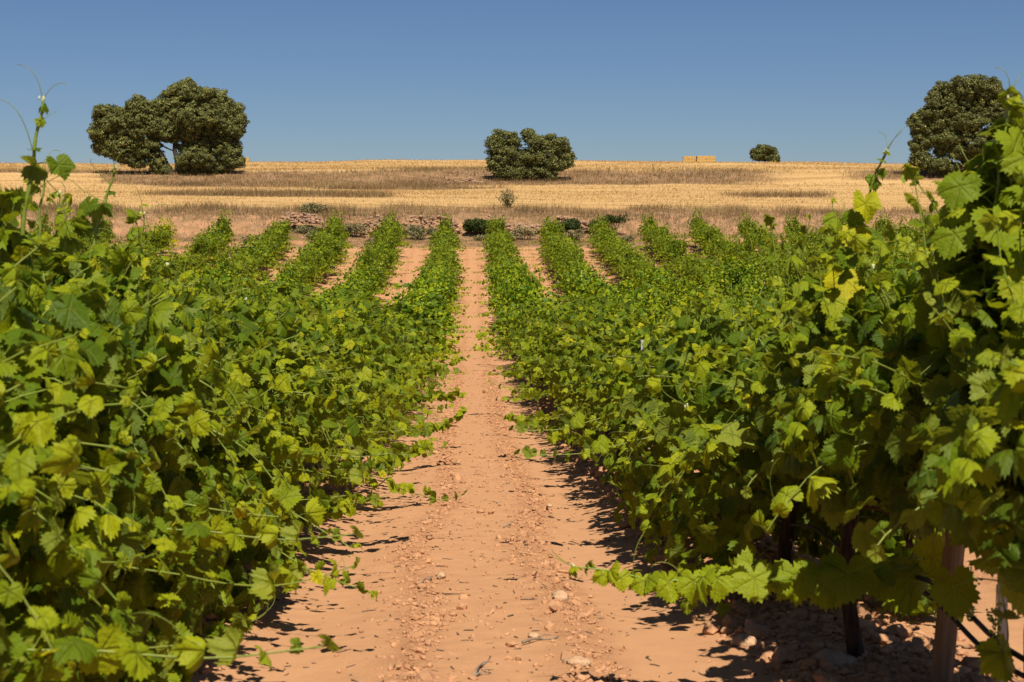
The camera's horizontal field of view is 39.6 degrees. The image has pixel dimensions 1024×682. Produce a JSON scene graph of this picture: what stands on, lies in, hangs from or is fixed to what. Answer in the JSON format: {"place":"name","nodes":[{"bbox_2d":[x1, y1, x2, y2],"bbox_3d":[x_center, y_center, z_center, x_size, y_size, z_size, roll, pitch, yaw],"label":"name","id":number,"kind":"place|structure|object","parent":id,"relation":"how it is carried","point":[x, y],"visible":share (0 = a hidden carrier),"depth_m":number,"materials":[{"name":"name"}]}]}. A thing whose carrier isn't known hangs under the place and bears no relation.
{"place":"outdoors","nodes":[
{"label":"outdoors","id":0,"kind":"place"},
{"bbox_2d":[0,160,1023,681],"bbox_3d":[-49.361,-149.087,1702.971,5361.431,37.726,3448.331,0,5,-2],"label":"ground","id":1,"kind":"structure","parent":0,"point":[316,612],"depth_m":9.41,"materials":[{"name":"soil"}]},
{"bbox_2d":[152,215,179,244],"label":"grapevine","id":2,"kind":"object","parent":1,"relation":"on","point":[165,226],"visible":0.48,"depth_m":76.10,"materials":[{"name":"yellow plant"}]},
{"bbox_2d":[85,77,249,174],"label":"oak tree","id":3,"kind":"object","parent":1,"relation":"on","point":[204,125],"visible":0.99,"depth_m":151.45,"materials":[{"name":"green plant"}]},
{"bbox_2d":[0,64,378,681],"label":"grapevine","id":4,"kind":"object","parent":1,"relation":"on","point":[156,332],"visible":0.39,"depth_m":4.91,"materials":[{"name":"green plant"}]},
{"bbox_2d":[155,269,232,303],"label":"grapevine","id":5,"kind":"object","parent":1,"relation":"on","point":[198,286],"visible":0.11,"depth_m":38.63,"materials":[{"name":"green plant"}]},
{"bbox_2d":[178,263,222,285],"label":"grapevine","id":6,"kind":"object","parent":1,"relation":"on","point":[207,272],"visible":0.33,"depth_m":55.44,"materials":[{"name":"green plant"}]},
{"bbox_2d":[198,260,240,286],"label":"grapevine","id":7,"kind":"object","parent":1,"relation":"on","point":[225,270],"visible":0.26,"depth_m":58.63,"materials":[{"name":"green plant"}]},
{"bbox_2d":[217,271,260,299],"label":"grapevine","id":8,"kind":"object","parent":1,"relation":"on","point":[241,287],"visible":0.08,"depth_m":44.74,"materials":[{"name":"green plant"}]},
{"bbox_2d":[243,277,277,311],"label":"grapevine","id":9,"kind":"object","parent":1,"relation":"on","point":[259,296],"visible":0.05,"depth_m":29.73,"materials":[{"name":"green plant"}]},
{"bbox_2d":[125,186,403,613],"bbox_3d":[-1.481,0.329,6.855,2.120,2.125,2.066,-4,7,-37],"label":"grapevine","id":10,"kind":"object","parent":1,"relation":"on","point":[268,390],"visible":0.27,"depth_m":6.52,"materials":[{"name":"green plant"}]},
{"bbox_2d":[255,270,306,299],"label":"grapevine","id":11,"kind":"object","parent":1,"relation":"on","point":[289,286],"visible":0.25,"depth_m":53.61,"materials":[{"name":"green plant"}]},
{"bbox_2d":[279,212,324,223],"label":"dry stone wall","id":12,"kind":"structure","parent":1,"relation":"on","point":[309,218],"depth_m":86.19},
{"bbox_2d":[290,223,318,233],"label":"grey shrub","id":13,"kind":"object","parent":1,"relation":"on","point":[303,228],"visible":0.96,"depth_m":85.98,"materials":[{"name":"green plant"}]},
{"bbox_2d":[152,258,467,529],"bbox_3d":[-1.703,0.451,8.396,2.150,1.932,2.233,2,6,23],"label":"grapevine","id":14,"kind":"object","parent":1,"relation":"on","point":[311,408],"visible":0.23,"depth_m":8.19,"materials":[{"name":"green plant"}]},
{"bbox_2d":[297,202,330,213],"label":"grey shrub","id":15,"kind":"object","parent":1,"relation":"on","point":[313,206],"visible":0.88,"depth_m":89.61,"materials":[{"name":"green plant"}]},
{"bbox_2d":[228,318,408,481],"bbox_3d":[-1.753,0.574,9.864,2.107,1.677,1.886,2,6,20],"label":"grapevine","id":16,"kind":"object","parent":1,"relation":"on","point":[344,430],"visible":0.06,"depth_m":9.87,"materials":[{"name":"green plant"}]},
{"bbox_2d":[293,286,346,311],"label":"grapevine","id":17,"kind":"object","parent":1,"relation":"on","point":[325,305],"visible":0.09,"depth_m":39.73,"materials":[{"name":"green plant"}]},
{"bbox_2d":[331,278,368,299],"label":"grapevine","id":18,"kind":"object","parent":1,"relation":"on","point":[351,287],"visible":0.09,"depth_m":48.72,"materials":[{"name":"green plant"}]},
{"bbox_2d":[255,258,447,489],"bbox_3d":[-1.791,0.356,12.124,2.084,1.999,3.728,-1,6,-14],"label":"grapevine","id":19,"kind":"object","parent":1,"relation":"on","point":[369,370],"visible":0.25,"depth_m":11.25,"materials":[{"name":"green plant"}]},
{"bbox_2d":[342,222,368,236],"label":"grey shrub","id":20,"kind":"object","parent":1,"relation":"on","point":[353,228],"visible":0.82,"depth_m":85.79,"materials":[{"name":"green plant"}]},
{"bbox_2d":[274,300,438,448],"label":"grapevine","id":21,"kind":"object","parent":1,"relation":"on","point":[383,386],"visible":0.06,"depth_m":12.87,"materials":[{"name":"green plant"}]},
{"bbox_2d":[329,267,385,308],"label":"grapevine","id":22,"kind":"object","parent":1,"relation":"on","point":[359,281],"visible":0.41,"depth_m":53.25,"materials":[{"name":"green plant"}]},
{"bbox_2d":[334,267,393,294],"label":"grapevine","id":23,"kind":"object","parent":1,"relation":"on","point":[383,292],"visible":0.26,"depth_m":59.18,"materials":[{"name":"green plant"}]},
{"bbox_2d":[319,281,453,422],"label":"grapevine","id":24,"kind":"object","parent":1,"relation":"on","point":[384,320],"visible":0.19,"depth_m":18.93,"materials":[{"name":"green plant"}]},
{"bbox_2d":[304,299,469,441],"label":"grapevine","id":25,"kind":"object","parent":1,"relation":"on","point":[391,361],"visible":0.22,"depth_m":14.29,"materials":[{"name":"green plant"}]},
{"bbox_2d":[328,308,466,414],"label":"grapevine","id":26,"kind":"object","parent":1,"relation":"on","point":[411,401],"visible":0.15,"depth_m":15.84,"materials":[{"name":"green plant"}]},
{"bbox_2d":[338,306,466,415],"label":"grapevine","id":27,"kind":"object","parent":1,"relation":"on","point":[402,366],"visible":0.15,"depth_m":17.72,"materials":[{"name":"green plant"}]},
{"bbox_2d":[358,215,461,234],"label":"dry stone wall","id":28,"kind":"structure","parent":1,"relation":"on","point":[424,222],"depth_m":87.53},
{"bbox_2d":[355,294,466,390],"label":"grapevine","id":29,"kind":"object","parent":1,"relation":"on","point":[428,348],"visible":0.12,"depth_m":21.86,"materials":[{"name":"green plant"}]},
{"bbox_2d":[403,224,427,236],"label":"grey shrub","id":30,"kind":"object","parent":1,"relation":"on","point":[411,228],"visible":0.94,"depth_m":85.70,"materials":[{"name":"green plant"}]},
{"bbox_2d":[379,317,455,403],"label":"grapevine","id":31,"kind":"object","parent":1,"relation":"on","point":[419,339],"visible":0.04,"depth_m":20.33,"materials":[{"name":"green plant"}]},
{"bbox_2d":[379,280,458,360],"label":"grapevine","id":32,"kind":"object","parent":1,"relation":"on","point":[410,308],"visible":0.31,"depth_m":30.55,"materials":[{"name":"green plant"}]},
{"bbox_2d":[391,305,455,374],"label":"grapevine","id":33,"kind":"object","parent":1,"relation":"on","point":[432,328],"visible":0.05,"depth_m":26.64,"materials":[{"name":"green plant"}]},
{"bbox_2d":[391,303,470,358],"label":"grapevine","id":34,"kind":"object","parent":1,"relation":"on","point":[449,350],"visible":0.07,"depth_m":32.71,"materials":[{"name":"green plant"}]},
{"bbox_2d":[397,278,467,328],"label":"grapevine","id":35,"kind":"object","parent":1,"relation":"on","point":[443,293],"visible":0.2,"depth_m":44.39,"materials":[{"name":"green plant"}]},
{"bbox_2d":[412,264,453,310],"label":"grapevine","id":36,"kind":"object","parent":1,"relation":"on","point":[433,280],"visible":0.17,"depth_m":47.21,"materials":[{"name":"green plant"}]},
{"bbox_2d":[404,266,464,314],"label":"grapevine","id":37,"kind":"object","parent":1,"relation":"on","point":[450,293],"visible":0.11,"depth_m":49.90,"materials":[{"name":"green plant"}]},
{"bbox_2d":[402,273,467,314],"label":"grapevine","id":38,"kind":"object","parent":1,"relation":"on","point":[454,287],"visible":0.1,"depth_m":51.84,"materials":[{"name":"green plant"}]},
{"bbox_2d":[401,283,470,333],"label":"grapevine","id":39,"kind":"object","parent":1,"relation":"on","point":[437,305],"visible":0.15,"depth_m":42.63,"materials":[{"name":"green plant"}]},
{"bbox_2d":[403,290,480,338],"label":"grapevine","id":40,"kind":"object","parent":1,"relation":"on","point":[447,317],"visible":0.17,"depth_m":41.12,"materials":[{"name":"green plant"}]},
{"bbox_2d":[0,206,937,681],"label":"grapevines","id":41,"kind":"object","parent":1,"relation":"on","point":[80,594],"visible":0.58,"depth_m":3.95,"materials":[{"name":"green plant"}]},
{"bbox_2d":[16,191,939,249],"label":"dry verge grass","id":42,"kind":"structure","parent":1,"relation":"on","point":[437,210],"depth_m":91.81,"materials":[{"name":"plant"}]},
{"bbox_2d":[462,218,494,234],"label":"green shrub","id":43,"kind":"object","parent":1,"relation":"on","point":[475,225],"visible":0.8,"depth_m":87.37,"materials":[{"name":"green plant"}]},
{"bbox_2d":[0,164,963,197],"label":"dry bank grass","id":44,"kind":"structure","parent":1,"relation":"on","point":[415,184],"depth_m":146.74,"materials":[{"name":"plant"}]},
{"bbox_2d":[463,288,505,317],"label":"grapevine","id":45,"kind":"object","parent":1,"relation":"on","point":[495,306],"visible":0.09,"depth_m":48.62,"materials":[{"name":"green plant"}]},
{"bbox_2d":[0,159,976,209],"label":"stubble","id":46,"kind":"object","parent":1,"relation":"on","point":[293,166],"visible":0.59,"depth_m":137.36,"materials":[{"name":"plant"}]},
{"bbox_2d":[465,313,513,350],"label":"grapevine","id":47,"kind":"object","parent":1,"relation":"on","point":[499,334],"visible":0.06,"depth_m":35.42,"materials":[{"name":"green plant"}]},
{"bbox_2d":[469,266,532,304],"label":"grapevine","id":48,"kind":"object","parent":1,"relation":"on","point":[497,283],"visible":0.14,"depth_m":56.09,"materials":[{"name":"green plant"}]},
{"bbox_2d":[496,188,516,207],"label":"open bush","id":49,"kind":"object","parent":1,"relation":"on","point":[507,198],"visible":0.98,"depth_m":94.94,"materials":[{"name":"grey plant"}]},
{"bbox_2d":[473,259,545,296],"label":"grapevine","id":50,"kind":"object","parent":1,"relation":"on","point":[493,277],"visible":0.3,"depth_m":58.91,"materials":[{"name":"green plant"}]},
{"bbox_2d":[475,306,548,380],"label":"grapevine","id":51,"kind":"object","parent":1,"relation":"on","point":[510,331],"visible":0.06,"depth_m":29.41,"materials":[{"name":"green plant"}]},
{"bbox_2d":[486,265,546,330],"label":"grapevine","id":52,"kind":"object","parent":1,"relation":"on","point":[526,281],"visible":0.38,"depth_m":42.41,"materials":[{"name":"green plant"}]},
{"bbox_2d":[485,283,548,331],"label":"grapevine","id":53,"kind":"object","parent":1,"relation":"on","point":[521,287],"visible":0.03,"depth_m":41.63,"materials":[{"name":"green plant"}]},
{"bbox_2d":[470,281,573,349],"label":"grapevine","id":54,"kind":"object","parent":1,"relation":"on","point":[487,345],"visible":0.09,"depth_m":33.54,"materials":[{"name":"green plant"}]},
{"bbox_2d":[484,321,560,401],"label":"grapevine","id":55,"kind":"object","parent":1,"relation":"on","point":[514,340],"visible":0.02,"depth_m":23.20,"materials":[{"name":"green plant"}]},
{"bbox_2d":[509,226,540,239],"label":"grey shrub","id":56,"kind":"object","parent":1,"relation":"on","point":[521,230],"visible":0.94,"depth_m":86.98,"materials":[{"name":"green plant"}]},
{"bbox_2d":[484,301,568,361],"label":"grapevine","id":57,"kind":"object","parent":1,"relation":"on","point":[518,326],"visible":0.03,"depth_m":28.24,"materials":[{"name":"green plant"}]},
{"bbox_2d":[497,288,557,345],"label":"grapevine","id":58,"kind":"object","parent":1,"relation":"on","point":[524,300],"visible":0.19,"depth_m":32.11,"materials":[{"name":"green plant"}]},
{"bbox_2d":[493,313,561,372],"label":"grapevine","id":59,"kind":"object","parent":1,"relation":"on","point":[513,336],"visible":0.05,"depth_m":24.76,"materials":[{"name":"green plant"}]},
{"bbox_2d":[220,394,834,681],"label":"plant litter","id":60,"kind":"object","parent":1,"relation":"on","point":[469,589],"visible":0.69,"depth_m":6.84,"materials":[{"name":"plant"}]},
{"bbox_2d":[487,300,569,388],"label":"grapevine","id":61,"kind":"object","parent":1,"relation":"on","point":[540,312],"visible":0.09,"depth_m":26.52,"materials":[{"name":"green plant"}]},
{"bbox_2d":[483,127,576,180],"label":"oak tree","id":62,"kind":"object","parent":1,"relation":"on","point":[548,156],"visible":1,"depth_m":147.29,"materials":[{"name":"green plant"}]},
{"bbox_2d":[514,336,552,388],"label":"grapevine","id":63,"kind":"object","parent":1,"relation":"on","point":[521,385],"visible":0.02,"depth_m":21.62,"materials":[{"name":"green plant"}]},
{"bbox_2d":[479,215,591,230],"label":"dry stone wall","id":64,"kind":"structure","parent":1,"relation":"on","point":[583,223],"depth_m":89.28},
{"bbox_2d":[472,291,600,409],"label":"grapevine","id":65,"kind":"object","parent":1,"relation":"on","point":[502,341],"visible":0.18,"depth_m":20.56,"materials":[{"name":"green plant"}]},
{"bbox_2d":[507,321,588,417],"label":"grapevine","id":66,"kind":"object","parent":1,"relation":"on","point":[533,362],"visible":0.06,"depth_m":18.52,"materials":[{"name":"green plant"}]},
{"bbox_2d":[552,590,568,599],"bbox_3d":[0.230,1.237,6.870,0.092,0.063,0.114,0,5,-2],"label":"rock","id":67,"kind":"object","parent":1,"relation":"on","point":[561,595],"visible":0.85,"depth_m":6.84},
{"bbox_2d":[487,296,636,432],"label":"grapevine","id":68,"kind":"object","parent":1,"relation":"on","point":[577,316],"visible":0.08,"depth_m":17.59,"materials":[{"name":"green plant"}]},
{"bbox_2d":[558,218,582,232],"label":"green shrub","id":69,"kind":"object","parent":1,"relation":"on","point":[571,224],"visible":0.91,"depth_m":87.87,"materials":[{"name":"green plant"}]},
{"bbox_2d":[496,309,653,460],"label":"grapevine","id":70,"kind":"object","parent":1,"relation":"on","point":[565,373],"visible":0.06,"depth_m":14.44,"materials":[{"name":"green plant"}]},
{"bbox_2d":[562,655,591,666],"bbox_3d":[0.244,1.206,5.346,0.114,0.044,0.080,0,5,-2],"label":"rock","id":71,"kind":"object","parent":1,"relation":"on","point":[584,662],"visible":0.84,"depth_m":5.32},
{"bbox_2d":[498,288,658,440],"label":"grapevine","id":72,"kind":"object","parent":1,"relation":"on","point":[558,423],"visible":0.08,"depth_m":15.95,"materials":[{"name":"green plant"}]},
{"bbox_2d":[552,266,605,298],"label":"grapevine","id":73,"kind":"object","parent":1,"relation":"on","point":[568,282],"visible":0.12,"depth_m":58.10,"materials":[{"name":"green plant"}]},
{"bbox_2d":[553,263,614,299],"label":"grapevine","id":74,"kind":"object","parent":1,"relation":"on","point":[578,272],"visible":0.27,"depth_m":56.50,"materials":[{"name":"green plant"}]},
{"bbox_2d":[560,274,607,302],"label":"grapevine","id":75,"kind":"object","parent":1,"relation":"on","point":[574,286],"visible":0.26,"depth_m":55.00,"materials":[{"name":"green plant"}]},
{"bbox_2d":[510,293,670,460],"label":"grapevine","id":76,"kind":"object","parent":1,"relation":"on","point":[596,351],"visible":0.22,"depth_m":13.00,"materials":[{"name":"green plant"}]},
{"bbox_2d":[511,315,680,465],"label":"grapevine","id":77,"kind":"object","parent":1,"relation":"on","point":[600,390],"visible":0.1,"depth_m":11.38,"materials":[{"name":"green plant"}]},
{"bbox_2d":[193,369,1023,681],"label":"pebbles","id":78,"kind":"object","parent":1,"relation":"on","point":[915,639],"visible":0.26,"depth_m":6.15,"materials":[{"name":"stone"}]},
{"bbox_2d":[579,273,650,315],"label":"grapevine","id":79,"kind":"object","parent":1,"relation":"on","point":[607,291],"visible":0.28,"depth_m":44.47,"materials":[{"name":"green plant"}]},
{"bbox_2d":[600,214,629,229],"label":"dark shrub","id":80,"kind":"object","parent":1,"relation":"on","point":[616,220],"visible":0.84,"depth_m":89.77,"materials":[{"name":"green plant"}]},
{"bbox_2d":[608,279,649,309],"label":"grapevine","id":81,"kind":"object","parent":1,"relation":"on","point":[625,289],"visible":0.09,"depth_m":40.41,"materials":[{"name":"green plant"}]},
{"bbox_2d":[618,285,681,315],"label":"grapevine","id":82,"kind":"object","parent":1,"relation":"on","point":[650,291],"visible":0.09,"depth_m":37.14,"materials":[{"name":"green plant"}]},
{"bbox_2d":[635,263,669,286],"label":"grapevine","id":83,"kind":"object","parent":1,"relation":"on","point":[646,277],"visible":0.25,"depth_m":58.59,"materials":[{"name":"green plant"}]},
{"bbox_2d":[638,297,669,321],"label":"grapevine","id":84,"kind":"object","parent":1,"relation":"on","point":[645,306],"visible":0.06,"depth_m":34.38,"materials":[{"name":"green plant"}]},
{"bbox_2d":[631,265,681,303],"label":"grapevine","id":85,"kind":"object","parent":1,"relation":"on","point":[656,277],"visible":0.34,"depth_m":57.07,"materials":[{"name":"green plant"}]},
{"bbox_2d":[642,277,679,299],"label":"grapevine","id":86,"kind":"object","parent":1,"relation":"on","point":[655,286],"visible":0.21,"depth_m":55.80,"materials":[{"name":"green plant"}]},
{"bbox_2d":[553,285,773,536],"bbox_3d":[1.405,0.527,9.725,1.960,1.775,2.080,-2,6,-20],"label":"grapevine","id":87,"kind":"object","parent":1,"relation":"on","point":[610,458],"visible":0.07,"depth_m":9.84,"materials":[{"name":"green plant"}]},
{"bbox_2d":[509,275,833,563],"bbox_3d":[1.438,0.485,8.287,2.139,1.851,2.074,-4,7,-35],"label":"grapevine","id":88,"kind":"object","parent":1,"relation":"on","point":[701,330],"visible":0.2,"depth_m":8.10,"materials":[{"name":"green plant"}]},
{"bbox_2d":[656,300,694,328],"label":"grapevine","id":89,"kind":"object","parent":1,"relation":"on","point":[670,314],"visible":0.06,"depth_m":29.78,"materials":[{"name":"green plant"}]},
{"bbox_2d":[663,270,690,306],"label":"grapevine","id":90,"kind":"object","parent":1,"relation":"on","point":[677,282],"visible":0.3,"depth_m":51.11,"materials":[{"name":"green plant"}]},
{"bbox_2d":[676,280,736,311],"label":"grapevine","id":91,"kind":"object","parent":1,"relation":"on","point":[704,293],"visible":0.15,"depth_m":45.19,"materials":[{"name":"green plant"}]},
{"bbox_2d":[708,255,761,294],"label":"grapevine","id":92,"kind":"object","parent":1,"relation":"on","point":[723,279],"visible":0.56,"depth_m":56.04,"materials":[{"name":"green plant"}]},
{"bbox_2d":[730,633,756,646],"bbox_3d":[0.932,1.205,5.661,0.125,0.075,0.088,3,6,29],"label":"rock","id":93,"kind":"object","parent":1,"relation":"on","point":[743,640],"visible":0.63,"depth_m":5.63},
{"bbox_2d":[514,293,974,622],"bbox_3d":[1.516,0.545,6.688,2.370,1.660,2.243,-3,6,-26],"label":"grapevine","id":94,"kind":"object","parent":1,"relation":"on","point":[708,528],"visible":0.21,"depth_m":6.50,"materials":[{"name":"green plant"}]},
{"bbox_2d":[548,125,945,657],"bbox_3d":[1.339,0.280,5.212,1.825,2.146,2.013,3,6,27],"label":"grapevine","id":95,"kind":"object","parent":1,"relation":"on","point":[805,406],"visible":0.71,"depth_m":4.80,"materials":[{"name":"green plant"}]},
{"bbox_2d":[721,284,779,307],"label":"grapevine","id":96,"kind":"object","parent":1,"relation":"on","point":[745,293],"visible":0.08,"depth_m":38.18,"materials":[{"name":"green plant"}]},
{"bbox_2d":[733,267,783,297],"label":"grapevine","id":97,"kind":"object","parent":1,"relation":"on","point":[755,281],"visible":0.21,"depth_m":52.09,"materials":[{"name":"green plant"}]},
{"bbox_2d":[749,144,780,161],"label":"oak tree","id":98,"kind":"object","parent":1,"relation":"on","point":[764,153],"visible":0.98,"depth_m":236.32,"materials":[{"name":"green plant"}]},
{"bbox_2d":[747,276,790,306],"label":"grapevine","id":99,"kind":"object","parent":1,"relation":"on","point":[769,288],"visible":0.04,"depth_m":35.06,"materials":[{"name":"green plant"}]},
{"bbox_2d":[814,648,857,666],"bbox_3d":[1.176,1.194,5.212,0.168,0.133,0.193,4,6,34],"label":"rock","id":100,"kind":"object","parent":1,"relation":"on","point":[837,657],"visible":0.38,"depth_m":5.17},
{"bbox_2d":[693,472,1022,661],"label":"drip hose","id":101,"kind":"object","parent":1,"relation":"on","point":[985,630],"visible":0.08,"depth_m":4.77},
{"bbox_2d":[750,68,1023,681],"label":"grapevine","id":102,"kind":"object","parent":1,"relation":"on","point":[965,432],"visible":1,"depth_m":3.88,"materials":[{"name":"green plant"}]},
{"bbox_2d":[930,528,964,681],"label":"wooden post","id":103,"kind":"object","parent":1,"relation":"on","point":[944,650],"visible":0.21,"depth_m":4.70,"materials":[{"name":"wood"}]},
{"bbox_2d":[923,590,1023,678],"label":"irrigation hose","id":104,"kind":"object","parent":103,"relation":"attached to","point":[967,633],"visible":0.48,"depth_m":4.54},
{"bbox_2d":[905,73,1023,175],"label":"oak tree","id":105,"kind":"object","parent":1,"relation":"on","point":[942,123],"visible":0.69,"depth_m":150.76,"materials":[{"name":"green plant"}]},
{"bbox_2d":[997,360,1007,681],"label":"trellis stake","id":106,"kind":"object","parent":1,"relation":"on","point":[1003,625],"depth_m":4.19,"materials":[{"name":"wood"}]},
{"bbox_2d":[0,0,1023,163],"label":"sky","id":107,"kind":"structure","parent":0,"point":[315,80],"materials":[{"name":"blue"}]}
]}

